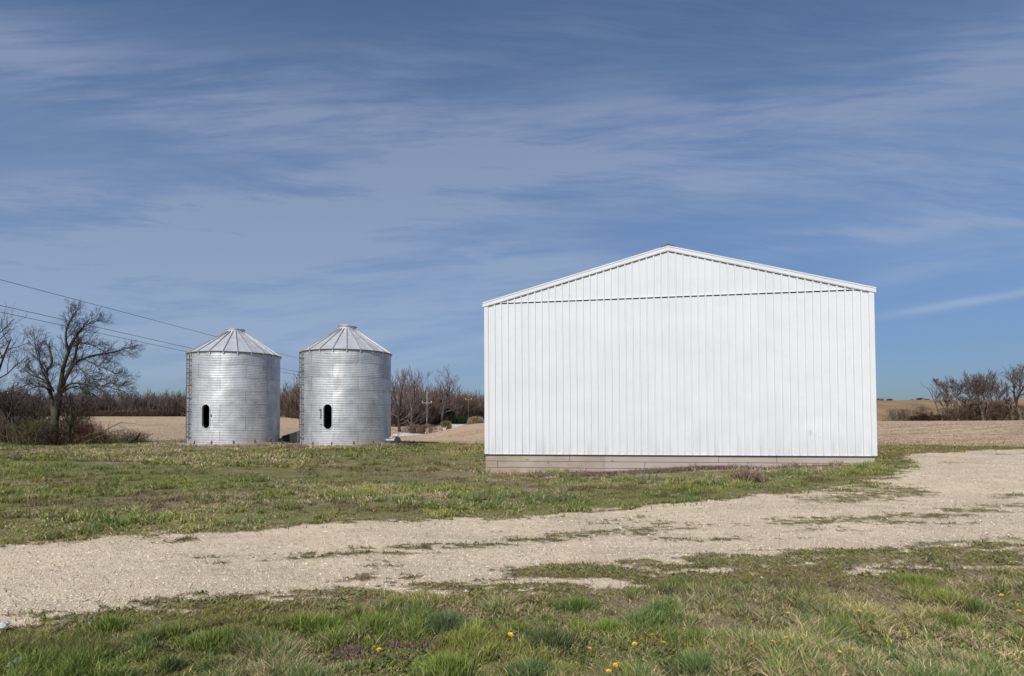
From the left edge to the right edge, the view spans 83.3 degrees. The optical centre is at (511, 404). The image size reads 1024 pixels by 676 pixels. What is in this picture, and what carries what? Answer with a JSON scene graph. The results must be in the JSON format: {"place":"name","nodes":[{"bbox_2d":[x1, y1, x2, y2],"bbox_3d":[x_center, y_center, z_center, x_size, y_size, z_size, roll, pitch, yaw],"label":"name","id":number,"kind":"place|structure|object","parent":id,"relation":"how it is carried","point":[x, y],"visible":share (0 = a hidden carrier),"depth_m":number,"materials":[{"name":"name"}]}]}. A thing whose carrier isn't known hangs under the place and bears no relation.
{"place":"outdoors","nodes":[
{"label":"outdoors","id":0,"kind":"place"},
{"bbox_2d":[391,420,484,436],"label":"country road","id":1,"kind":"structure","parent":0,"point":[412,434],"depth_m":127.69,"materials":[{"name":"grey gravel"}]},
{"bbox_2d":[398,423,438,433],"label":"shrub","id":2,"kind":"object","parent":1,"relation":"on","point":[419,428],"visible":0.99,"depth_m":126.96,"materials":[{"name":"brown plant"}]},
{"bbox_2d":[422,392,431,432],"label":"utility pole","id":3,"kind":"object","parent":1,"relation":"on","point":[426,417],"visible":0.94,"depth_m":139.90,"materials":[{"name":"wood"}]},
{"bbox_2d":[0,305,461,402],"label":"power line","id":4,"kind":"object","parent":3,"relation":"attached to","point":[138,336],"visible":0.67,"depth_m":44.35,"materials":[{"name":"metal"}]},
{"bbox_2d":[439,421,452,430],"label":"shrub","id":5,"kind":"object","parent":1,"relation":"on","point":[445,424],"visible":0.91,"depth_m":151.39,"materials":[{"name":"plant"}]},
{"bbox_2d":[0,441,1023,675],"bbox_3d":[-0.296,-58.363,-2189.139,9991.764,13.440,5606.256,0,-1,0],"label":"ground","id":6,"kind":"structure","parent":0,"point":[273,471],"depth_m":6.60,"materials":[{"name":"green plant"}]},
{"bbox_2d":[0,620,10,627],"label":"pale stone","id":7,"kind":"object","parent":6,"relation":"on","point":[4,624],"visible":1,"depth_m":4.59,"materials":[{"name":"white stone"}]},
{"bbox_2d":[0,387,28,444],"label":"bare tree","id":8,"kind":"object","parent":6,"relation":"on","point":[10,415],"visible":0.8,"depth_m":41.41,"materials":[{"name":"brown plant"}]},
{"bbox_2d":[0,373,44,442],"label":"bare tree","id":9,"kind":"object","parent":6,"relation":"on","point":[2,416],"visible":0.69,"depth_m":42.98,"materials":[{"name":"brown plant"}]},
{"bbox_2d":[0,414,45,443],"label":"shrub","id":10,"kind":"object","parent":6,"relation":"on","point":[6,431],"visible":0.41,"depth_m":42.27,"materials":[{"name":"plant"}]},
{"bbox_2d":[0,302,48,410],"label":"bare tree","id":11,"kind":"object","parent":6,"relation":"on","point":[6,348],"visible":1,"depth_m":37.77,"materials":[{"name":"brown plant"}]},
{"bbox_2d":[0,390,63,441],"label":"shrub","id":12,"kind":"object","parent":6,"relation":"on","point":[32,406],"visible":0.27,"depth_m":44.72,"materials":[{"name":"brown plant"}]},
{"bbox_2d":[0,422,70,445],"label":"shrub","id":13,"kind":"object","parent":6,"relation":"on","point":[49,439],"visible":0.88,"depth_m":40.62,"materials":[{"name":"plant"}]},
{"bbox_2d":[0,416,72,445],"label":"shrub","id":14,"kind":"object","parent":6,"relation":"on","point":[25,428],"visible":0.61,"depth_m":40.88,"materials":[{"name":"plant"}]},
{"bbox_2d":[14,394,99,442],"bbox_3d":[-36.017,1.107,44.774,7.509,3.815,5.917,0,-1,0],"label":"shrub","id":15,"kind":"object","parent":6,"relation":"on","point":[46,415],"visible":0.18,"depth_m":44.36,"materials":[{"name":"brown plant"}]},
{"bbox_2d":[54,390,92,444],"bbox_3d":[-31.792,0.986,41.838,1.752,4.245,2.180,-1,-1,21],"label":"ivy clad tree","id":16,"kind":"object","parent":6,"relation":"on","point":[68,418],"visible":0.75,"depth_m":41.66,"materials":[{"name":"green plant"}]},
{"bbox_2d":[10,296,146,443],"bbox_3d":[-32.049,-2.391,41.834,12.364,10.467,5.780,0,-1,0],"label":"bare tree","id":17,"kind":"object","parent":6,"relation":"on","point":[62,387],"visible":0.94,"depth_m":41.83,"materials":[{"name":"brown plant"}]},
{"bbox_2d":[47,408,111,444],"bbox_3d":[-31.313,1.389,42.036,5.027,3.156,3.858,0,-1,0],"label":"shrub","id":18,"kind":"object","parent":6,"relation":"on","point":[79,417],"visible":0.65,"depth_m":41.69,"materials":[{"name":"brown plant"}]},
{"bbox_2d":[70,422,109,444],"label":"shrub","id":19,"kind":"object","parent":6,"relation":"on","point":[84,433],"visible":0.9,"depth_m":40.99,"materials":[{"name":"brown plant"}]},
{"bbox_2d":[75,430,128,444],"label":"shrub","id":20,"kind":"object","parent":6,"relation":"on","point":[104,440],"visible":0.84,"depth_m":41.18,"materials":[{"name":"plant"}]},
{"bbox_2d":[74,419,135,443],"bbox_3d":[-28.962,1.886,41.124,4.152,2.046,1.650,-1,-1,14],"label":"fallen limb","id":21,"kind":"object","parent":6,"relation":"on","point":[107,433],"visible":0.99,"depth_m":40.95,"materials":[{"name":"brown plant"}]},
{"bbox_2d":[69,613,147,638],"bbox_3d":[-3.194,1.738,4.620,0.551,0.154,0.489,0,-1,0],"label":"grass tuft","id":22,"kind":"object","parent":6,"relation":"on","point":[112,625],"visible":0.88,"depth_m":4.59,"materials":[{"name":"green plant"}]},
{"bbox_2d":[99,429,148,443],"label":"shrub","id":23,"kind":"object","parent":6,"relation":"on","point":[121,435],"visible":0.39,"depth_m":42.34,"materials":[{"name":"brown plant"}]},
{"bbox_2d":[100,431,153,444],"bbox_3d":[-27.746,2.360,41.479,4.710,1.188,1.769,0,-1,0],"label":"fallen limb","id":24,"kind":"object","parent":6,"relation":"on","point":[134,439],"visible":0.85,"depth_m":41.48,"materials":[{"name":"brown wood"}]},
{"bbox_2d":[123,430,151,442],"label":"shrub","id":25,"kind":"object","parent":6,"relation":"on","point":[145,433],"visible":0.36,"depth_m":42.95,"materials":[{"name":"brown plant"}]},
{"bbox_2d":[164,438,185,443],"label":"dry weed clump","id":26,"kind":"object","parent":6,"relation":"on","point":[180,440],"visible":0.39,"depth_m":39.71,"materials":[{"name":"beige plant"}]},
{"bbox_2d":[157,626,249,660],"bbox_3d":[-2.231,1.716,4.247,0.822,0.147,0.599,0,-1,0],"label":"grass tuft","id":27,"kind":"object","parent":6,"relation":"on","point":[206,640],"visible":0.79,"depth_m":4.20,"materials":[{"name":"green plant"}]},
{"bbox_2d":[179,328,285,445],"bbox_3d":[-18.156,-1.155,37.742,6.340,7.702,6.340,0,-1,0],"label":"grain bin","id":28,"kind":"object","parent":6,"relation":"on","point":[232,385],"visible":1,"depth_m":35.47,"materials":[{"name":"metal"}]},
{"bbox_2d":[280,431,299,441],"bbox_3d":[-14.925,2.136,38.944,1.234,0.818,1.035,0,-1,0],"label":"grain hopper","id":29,"kind":"object","parent":6,"relation":"on","point":[292,437],"visible":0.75,"depth_m":38.56,"materials":[{"name":"metal"}]},
{"bbox_2d":[268,442,313,448],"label":"dry weed clump","id":30,"kind":"object","parent":6,"relation":"on","point":[290,445],"visible":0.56,"depth_m":32.50,"materials":[{"name":"beige plant"}]},
{"bbox_2d":[295,612,355,640],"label":"grass tuft","id":31,"kind":"object","parent":6,"relation":"on","point":[315,623],"visible":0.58,"depth_m":4.55,"materials":[{"name":"green plant"}]},
{"bbox_2d":[318,640,375,662],"bbox_3d":[-1.181,1.776,4.172,0.473,0.062,0.397,-1,-2,31],"label":"henbit patch","id":32,"kind":"object","parent":6,"relation":"on","point":[348,650],"visible":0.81,"depth_m":4.13,"materials":[{"name":"purple plant"}]},
{"bbox_2d":[298,324,396,446],"bbox_3d":[-10.466,-1.205,36.442,6.340,7.766,6.340,0,-1,0],"label":"grain bin","id":33,"kind":"object","parent":6,"relation":"on","point":[344,383],"visible":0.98,"depth_m":34.13,"materials":[{"name":"metal"}]},
{"bbox_2d":[331,612,406,641],"bbox_3d":[-1.098,1.723,4.564,0.823,0.175,0.578,-1,-1,16],"label":"grass tuft","id":34,"kind":"object","parent":6,"relation":"on","point":[379,630],"visible":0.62,"depth_m":4.51,"materials":[{"name":"green plant"}]},
{"bbox_2d":[347,442,403,448],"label":"dry weed clump","id":35,"kind":"object","parent":6,"relation":"on","point":[383,444],"visible":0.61,"depth_m":30.51,"materials":[{"name":"beige plant"}]},
{"bbox_2d":[376,648,388,668],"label":"dandelion","id":36,"kind":"object","parent":6,"relation":"on","point":[379,649],"visible":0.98,"depth_m":3.95,"materials":[{"name":"green plant"}]},
{"bbox_2d":[386,434,400,443],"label":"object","id":37,"kind":"object","parent":6,"relation":"on","point":[396,439],"visible":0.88,"depth_m":35.18,"materials":[{"name":"paint"}]},
{"bbox_2d":[398,443,429,446],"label":"dry weed clump","id":38,"kind":"object","parent":6,"relation":"on","point":[409,444],"visible":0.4,"depth_m":33.40,"materials":[{"name":"brown plant"}]},
{"bbox_2d":[379,637,448,651],"bbox_3d":[-0.731,1.786,4.308,0.869,0.058,0.308,0,-1,0],"label":"henbit patch","id":39,"kind":"object","parent":6,"relation":"on","point":[399,644],"visible":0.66,"depth_m":4.29,"materials":[{"name":"purple plant"}]},
{"bbox_2d":[399,649,484,675],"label":"grass tuft","id":40,"kind":"object","parent":6,"relation":"on","point":[456,666],"visible":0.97,"depth_m":3.79,"materials":[{"name":"green plant"}]},
{"bbox_2d":[411,607,473,639],"bbox_3d":[-0.551,1.726,4.636,0.742,0.183,0.547,0,-1,0],"label":"grass tuft","id":41,"kind":"object","parent":6,"relation":"on","point":[441,615],"visible":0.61,"depth_m":4.59,"materials":[{"name":"green plant"}]},
{"bbox_2d":[447,444,479,450],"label":"dry weed clump","id":42,"kind":"object","parent":6,"relation":"on","point":[466,447],"visible":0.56,"depth_m":27.59,"materials":[{"name":"beige plant"}]},
{"bbox_2d":[499,632,512,652],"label":"dandelion","id":43,"kind":"object","parent":6,"relation":"on","point":[510,633],"visible":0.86,"depth_m":4.19,"materials":[{"name":"yellow plant"}]},
{"bbox_2d":[0,449,1023,608],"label":"gravel drive","id":44,"kind":"structure","parent":6,"relation":"on","point":[762,510],"depth_m":8.00,"materials":[{"name":"beige gravel"}]},
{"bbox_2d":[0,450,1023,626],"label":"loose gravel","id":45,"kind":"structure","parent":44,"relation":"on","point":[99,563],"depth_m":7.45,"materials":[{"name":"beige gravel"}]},
{"bbox_2d":[0,531,1023,675],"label":"foreground grass","id":46,"kind":"structure","parent":6,"relation":"on","point":[813,644],"depth_m":4.30,"materials":[{"name":"green plant"}]},
{"bbox_2d":[0,473,1023,675],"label":"dead grass litter","id":47,"kind":"object","parent":6,"relation":"on","point":[458,594],"visible":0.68,"depth_m":6.12,"materials":[{"name":"dry grass"}]},
{"bbox_2d":[1,521,1023,675],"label":"weeds","id":48,"kind":"object","parent":6,"relation":"on","point":[390,671],"visible":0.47,"depth_m":4.94,"materials":[{"name":"green plant"}]},
{"bbox_2d":[481,653,570,675],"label":"grass tuft","id":49,"kind":"object","parent":6,"relation":"on","point":[531,667],"visible":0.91,"depth_m":3.80,"materials":[{"name":"green plant"}]},
{"bbox_2d":[505,624,607,663],"bbox_3d":[0.304,1.733,4.299,0.892,0.155,0.750,0,-1,0],"label":"grass tuft","id":50,"kind":"object","parent":6,"relation":"on","point":[550,638],"visible":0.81,"depth_m":4.27,"materials":[{"name":"green plant"}]},
{"bbox_2d":[477,472,656,478],"bbox_3d":[1.417,2.131,17.347,6.193,0.224,1.066,0,-1,0],"label":"henbit strip","id":51,"kind":"object","parent":6,"relation":"on","point":[548,475],"visible":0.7,"depth_m":17.31,"materials":[{"name":"purple plant"}]},
{"bbox_2d":[545,596,609,614],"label":"grass tuft","id":52,"kind":"object","parent":6,"relation":"on","point":[572,604],"visible":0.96,"depth_m":5.11,"materials":[{"name":"green plant"}]},
{"bbox_2d":[581,647,591,665],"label":"dandelion","id":53,"kind":"object","parent":6,"relation":"on","point":[589,648],"visible":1,"depth_m":3.98,"materials":[{"name":"green plant"}]},
{"bbox_2d":[586,616,624,638],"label":"grass tuft","id":54,"kind":"object","parent":6,"relation":"on","point":[606,624],"visible":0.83,"depth_m":4.58,"materials":[{"name":"green plant"}]},
{"bbox_2d":[632,642,644,664],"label":"dandelion","id":55,"kind":"object","parent":6,"relation":"on","point":[636,656],"visible":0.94,"depth_m":4.00,"materials":[{"name":"green plant"}]},
{"bbox_2d":[617,473,671,479],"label":"dry weed clump","id":56,"kind":"object","parent":6,"relation":"on","point":[648,476],"visible":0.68,"depth_m":16.32,"materials":[{"name":"brown plant"}]},
{"bbox_2d":[653,641,665,657],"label":"dandelion","id":57,"kind":"object","parent":6,"relation":"on","point":[661,655],"visible":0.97,"depth_m":4.07,"materials":[{"name":"green plant"}]},
{"bbox_2d":[561,464,787,474],"bbox_3d":[4.970,2.001,17.953,8.267,0.387,1.285,0,-1,0],"label":"henbit strip","id":58,"kind":"object","parent":6,"relation":"on","point":[716,466],"visible":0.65,"depth_m":17.89,"materials":[{"name":"purple plant"}]},
{"bbox_2d":[482,244,876,472],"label":"barn","id":59,"kind":"structure","parent":6,"relation":"on","point":[667,355],"depth_m":18.60,"materials":[{"name":"white paint"}]},
{"bbox_2d":[651,648,737,675],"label":"grass tuft","id":60,"kind":"object","parent":6,"relation":"on","point":[699,663],"visible":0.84,"depth_m":3.81,"materials":[{"name":"green plant"}]},
{"bbox_2d":[705,626,763,638],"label":"grass tuft","id":61,"kind":"object","parent":6,"relation":"on","point":[735,631],"visible":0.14,"depth_m":4.39,"materials":[{"name":"green plant"}]},
{"bbox_2d":[722,468,774,482],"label":"dry weed clump","id":62,"kind":"object","parent":6,"relation":"on","point":[753,476],"visible":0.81,"depth_m":14.40,"materials":[{"name":"brown plant"}]},
{"bbox_2d":[816,612,878,633],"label":"grass tuft","id":63,"kind":"object","parent":6,"relation":"on","point":[842,616],"visible":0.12,"depth_m":4.66,"materials":[{"name":"green plant"}]},
{"bbox_2d":[870,572,951,589],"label":"grass tuft","id":64,"kind":"object","parent":6,"relation":"on","point":[910,578],"visible":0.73,"depth_m":5.85,"materials":[{"name":"green plant"}]},
{"bbox_2d":[901,611,1001,632],"bbox_3d":[3.532,1.733,4.681,0.814,0.110,0.614,0,-1,0],"label":"grass tuft","id":65,"kind":"object","parent":6,"relation":"on","point":[955,623],"visible":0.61,"depth_m":4.63,"materials":[{"name":"green plant"}]},
{"bbox_2d":[999,594,1012,608],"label":"dandelion","id":66,"kind":"object","parent":6,"relation":"on","point":[1004,601],"visible":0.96,"depth_m":5.09,"materials":[{"name":"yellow plant"}]},
{"bbox_2d":[0,440,1023,471],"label":"distant grass","id":67,"kind":"structure","parent":0,"point":[93,451],"depth_m":25.29,"materials":[{"name":"green plant"}]},
{"bbox_2d":[0,0,1023,408],"label":"sky","id":68,"kind":"structure","parent":0,"point":[285,173],"materials":[{"name":"blue"}]},
{"bbox_2d":[1,416,1023,446],"bbox_3d":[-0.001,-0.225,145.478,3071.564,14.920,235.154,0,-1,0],"label":"field","id":69,"kind":"structure","parent":0,"point":[469,429],"depth_m":72.62,"materials":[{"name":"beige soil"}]},
{"bbox_2d":[0,401,42,441],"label":"shrub","id":70,"kind":"object","parent":69,"relation":"on","point":[19,414],"visible":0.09,"depth_m":44.96,"materials":[{"name":"brown plant"}]},
{"bbox_2d":[15,385,50,422],"bbox_3d":[-38.163,0.683,45.709,3.179,4.917,4.068,-1,-1,19],"label":"bare tree","id":71,"kind":"object","parent":69,"relation":"on","point":[37,397],"visible":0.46,"depth_m":45.43,"materials":[{"name":"brown plant"}]},
{"bbox_2d":[2,390,284,415],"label":"woods undergrowth","id":72,"kind":"object","parent":69,"relation":"on","point":[172,409],"visible":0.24,"depth_m":229.51,"materials":[{"name":"brown plant"}]},
{"bbox_2d":[3,387,288,415],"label":"woods","id":73,"kind":"object","parent":69,"relation":"on","point":[157,402],"visible":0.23,"depth_m":230.69,"materials":[{"name":"brown plant"}]},
{"bbox_2d":[280,369,484,426],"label":"woods","id":74,"kind":"object","parent":69,"relation":"on","point":[293,392],"visible":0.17,"depth_m":186.56,"materials":[{"name":"brown plant"}]},
{"bbox_2d":[282,385,484,426],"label":"woods undergrowth","id":75,"kind":"object","parent":69,"relation":"on","point":[434,409],"visible":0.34,"depth_m":177.37,"materials":[{"name":"brown plant"}]},
{"bbox_2d":[391,367,420,431],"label":"bare tree","id":76,"kind":"object","parent":69,"relation":"on","point":[403,377],"visible":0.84,"depth_m":127.84,"materials":[{"name":"brown plant"}]},
{"bbox_2d":[400,364,430,426],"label":"bare tree","id":77,"kind":"object","parent":69,"relation":"on","point":[416,381],"visible":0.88,"depth_m":134.26,"materials":[{"name":"brown plant"}]},
{"bbox_2d":[426,365,462,421],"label":"bare tree","id":78,"kind":"object","parent":69,"relation":"on","point":[446,391],"visible":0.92,"depth_m":184.31,"materials":[{"name":"brown plant"}]},
{"bbox_2d":[445,409,468,423],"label":"evergreen shrub","id":79,"kind":"object","parent":69,"relation":"on","point":[455,420],"visible":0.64,"depth_m":193.72,"materials":[{"name":"green plant"}]},
{"bbox_2d":[467,416,484,424],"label":"shrub","id":80,"kind":"object","parent":69,"relation":"on","point":[474,420],"visible":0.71,"depth_m":174.24,"materials":[{"name":"brown plant"}]},
{"bbox_2d":[882,408,914,420],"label":"shrub","id":81,"kind":"object","parent":69,"relation":"on","point":[898,415],"visible":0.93,"depth_m":149.65,"materials":[{"name":"brown plant"}]},
{"bbox_2d":[903,415,927,420],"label":"brush pile","id":82,"kind":"object","parent":69,"relation":"on","point":[914,418],"visible":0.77,"depth_m":147.21,"materials":[{"name":"brown plant"}]},
{"bbox_2d":[906,404,934,416],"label":"shrub","id":83,"kind":"object","parent":69,"relation":"on","point":[919,409],"visible":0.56,"depth_m":158.14,"materials":[{"name":"brown plant"}]},
{"bbox_2d":[917,412,937,420],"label":"brush pile","id":84,"kind":"object","parent":69,"relation":"on","point":[930,418],"visible":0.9,"depth_m":146.35,"materials":[{"name":"brown plant"}]},
{"bbox_2d":[921,383,944,414],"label":"bare tree","id":85,"kind":"object","parent":69,"relation":"on","point":[936,396],"visible":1,"depth_m":150.40,"materials":[{"name":"brown plant"}]},
{"bbox_2d":[933,414,944,420],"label":"shrub","id":86,"kind":"object","parent":69,"relation":"on","point":[939,417],"visible":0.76,"depth_m":148.63,"materials":[{"name":"brown plant"}]},
{"bbox_2d":[936,392,959,412],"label":"bare tree","id":87,"kind":"object","parent":69,"relation":"on","point":[948,402],"visible":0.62,"depth_m":160.31,"materials":[{"name":"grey plant"}]},
{"bbox_2d":[877,416,1022,420],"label":"field edge weeds","id":88,"kind":"object","parent":69,"relation":"on","point":[950,420],"visible":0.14,"depth_m":154.02,"materials":[{"name":"brown plant"}]},
{"bbox_2d":[934,406,970,420],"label":"undergrowth","id":89,"kind":"object","parent":69,"relation":"on","point":[949,415],"visible":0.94,"depth_m":148.49,"materials":[{"name":"brown plant"}]},
{"bbox_2d":[932,375,979,420],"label":"bare tree","id":90,"kind":"object","parent":69,"relation":"on","point":[946,390],"visible":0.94,"depth_m":148.71,"materials":[{"name":"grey plant"}]},
{"bbox_2d":[955,391,980,415],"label":"bare tree","id":91,"kind":"object","parent":69,"relation":"on","point":[961,396],"visible":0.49,"depth_m":151.75,"materials":[{"name":"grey plant"}]},
{"bbox_2d":[946,403,990,420],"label":"undergrowth","id":92,"kind":"object","parent":69,"relation":"on","point":[963,412],"visible":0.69,"depth_m":148.14,"materials":[{"name":"brown plant"}]},
{"bbox_2d":[959,368,1004,420],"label":"bare tree","id":93,"kind":"object","parent":69,"relation":"on","point":[979,389],"visible":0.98,"depth_m":145.31,"materials":[{"name":"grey plant"}]},
{"bbox_2d":[964,401,1000,420],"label":"undergrowth","id":94,"kind":"object","parent":69,"relation":"on","point":[988,417],"visible":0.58,"depth_m":148.10,"materials":[{"name":"brown plant"}]},
{"bbox_2d":[980,400,1015,420],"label":"undergrowth","id":95,"kind":"object","parent":69,"relation":"on","point":[994,417],"visible":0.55,"depth_m":148.02,"materials":[{"name":"brown plant"}]},
{"bbox_2d":[986,379,1012,410],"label":"bare tree","id":96,"kind":"object","parent":69,"relation":"on","point":[1004,390],"visible":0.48,"depth_m":157.44,"materials":[{"name":"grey plant"}]},
{"bbox_2d":[993,361,1023,419],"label":"bare tree","id":97,"kind":"object","parent":69,"relation":"on","point":[1015,377],"visible":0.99,"depth_m":139.63,"materials":[{"name":"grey plant"}]},
{"bbox_2d":[994,405,1023,420],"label":"undergrowth","id":98,"kind":"object","parent":69,"relation":"on","point":[1016,414],"visible":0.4,"depth_m":147.99,"materials":[{"name":"brown plant"}]},
{"bbox_2d":[998,389,1023,413],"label":"bare tree","id":99,"kind":"object","parent":69,"relation":"on","point":[1008,398],"visible":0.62,"depth_m":149.41,"materials":[{"name":"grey plant"}]},
{"bbox_2d":[392,399,1023,419],"bbox_3d":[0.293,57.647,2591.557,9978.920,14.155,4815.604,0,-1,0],"label":"hill","id":100,"kind":"structure","parent":0,"point":[882,407],"depth_m":348.68,"materials":[{"name":"brown plant"}]},
{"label":"utility pole","id":101,"kind":"object","parent":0,"visible":0},
{"bbox_2d":[1,312,455,402],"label":"power line","id":102,"kind":"object","parent":101,"relation":"attached to","point":[142,342],"visible":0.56,"depth_m":47.49,"materials":[{"name":"metal"}]},
{"bbox_2d":[0,279,465,396],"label":"power line","id":103,"kind":"object","parent":101,"relation":"attached to","point":[143,317],"visible":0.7,"depth_m":46.66,"materials":[{"name":"metal"}]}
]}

